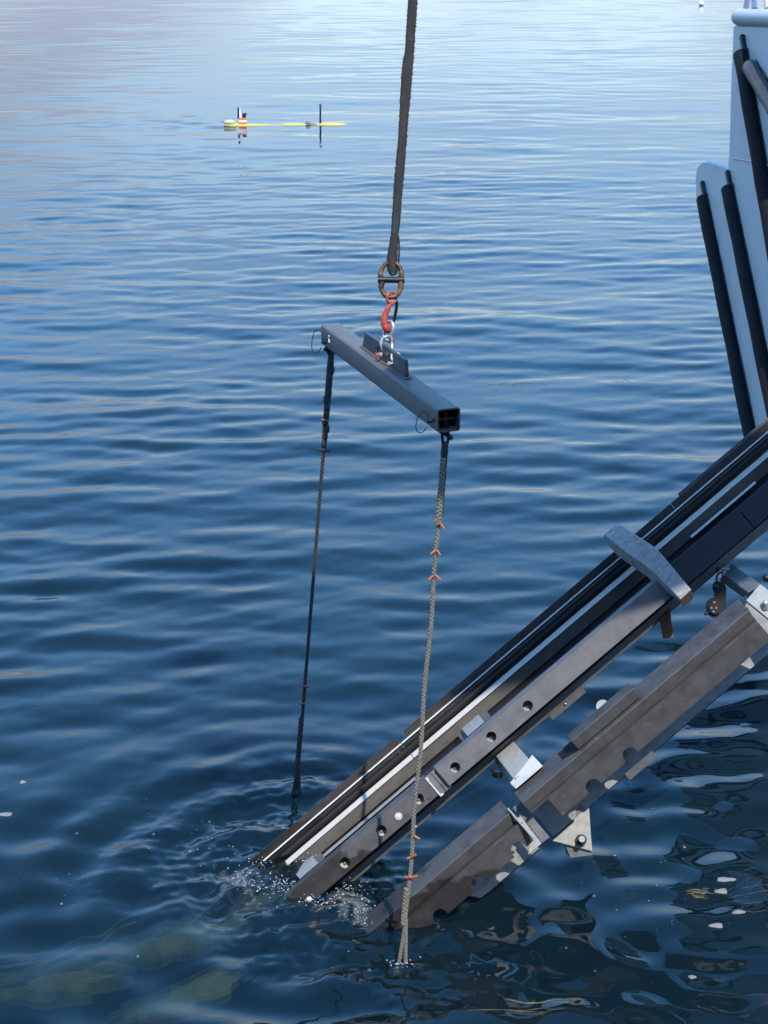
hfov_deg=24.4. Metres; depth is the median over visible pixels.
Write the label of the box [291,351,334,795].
lifting rope
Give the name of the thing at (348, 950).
bubbles
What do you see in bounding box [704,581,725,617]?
snatch block
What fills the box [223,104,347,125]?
underwater vehicle
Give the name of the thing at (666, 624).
hanging strap
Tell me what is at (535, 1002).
seaweed strand
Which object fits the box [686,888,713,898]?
seaweed clump
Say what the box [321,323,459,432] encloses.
spreader beam
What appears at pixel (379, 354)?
bow shackle
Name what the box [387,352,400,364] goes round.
bow shackle
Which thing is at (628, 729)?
launch ramp
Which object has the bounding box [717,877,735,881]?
foam flake
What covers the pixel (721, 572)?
hanging shackle
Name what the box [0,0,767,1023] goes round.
water
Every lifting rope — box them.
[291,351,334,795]
[397,441,447,964]
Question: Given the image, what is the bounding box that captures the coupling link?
[378,261,404,299]
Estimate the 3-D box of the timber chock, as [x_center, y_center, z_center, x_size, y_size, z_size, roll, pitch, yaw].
[1.327,0.265,8.906,0.139,0.319,0.609,-16,25,-36]
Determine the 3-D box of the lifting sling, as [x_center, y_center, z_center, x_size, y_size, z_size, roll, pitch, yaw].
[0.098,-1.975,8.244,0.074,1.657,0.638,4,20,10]
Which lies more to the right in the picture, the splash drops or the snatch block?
the snatch block
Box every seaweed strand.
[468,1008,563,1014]
[506,998,581,1003]
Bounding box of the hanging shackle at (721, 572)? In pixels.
[715,568,729,582]
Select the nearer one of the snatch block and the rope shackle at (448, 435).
the rope shackle at (448, 435)
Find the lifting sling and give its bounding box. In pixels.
[387,0,417,275]
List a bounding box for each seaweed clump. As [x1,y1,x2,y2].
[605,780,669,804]
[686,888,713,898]
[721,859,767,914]
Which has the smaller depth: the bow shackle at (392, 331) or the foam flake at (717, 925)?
the bow shackle at (392, 331)
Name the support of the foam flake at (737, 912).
on the water
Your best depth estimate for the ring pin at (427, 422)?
7.51 m
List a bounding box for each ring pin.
[311,329,325,352]
[415,411,431,432]
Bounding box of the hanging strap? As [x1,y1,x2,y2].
[659,608,673,638]
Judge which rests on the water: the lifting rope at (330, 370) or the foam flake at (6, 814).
the foam flake at (6, 814)
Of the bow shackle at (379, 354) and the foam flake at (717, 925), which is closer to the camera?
the bow shackle at (379, 354)
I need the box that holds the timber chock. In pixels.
[604,525,693,606]
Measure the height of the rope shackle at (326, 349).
0.085 m
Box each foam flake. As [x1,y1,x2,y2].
[0,812,11,815]
[708,923,722,927]
[714,888,726,893]
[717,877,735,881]
[732,910,744,913]
[740,723,750,726]
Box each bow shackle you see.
[375,335,392,359]
[379,320,395,343]
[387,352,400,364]
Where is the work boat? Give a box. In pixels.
[696,0,767,463]
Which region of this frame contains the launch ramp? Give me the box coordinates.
[250,417,767,932]
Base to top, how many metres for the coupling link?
0.174 m
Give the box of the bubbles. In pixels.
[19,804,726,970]
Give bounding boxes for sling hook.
[381,291,397,332]
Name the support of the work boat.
on the water
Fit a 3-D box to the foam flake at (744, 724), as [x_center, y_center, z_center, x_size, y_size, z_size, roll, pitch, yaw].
[2.179,1.289,10.712,0.069,0.028,0.045,0,20,0]
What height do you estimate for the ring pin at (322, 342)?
0.112 m
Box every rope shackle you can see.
[324,346,334,355]
[440,427,452,443]
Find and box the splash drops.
[148,837,419,967]

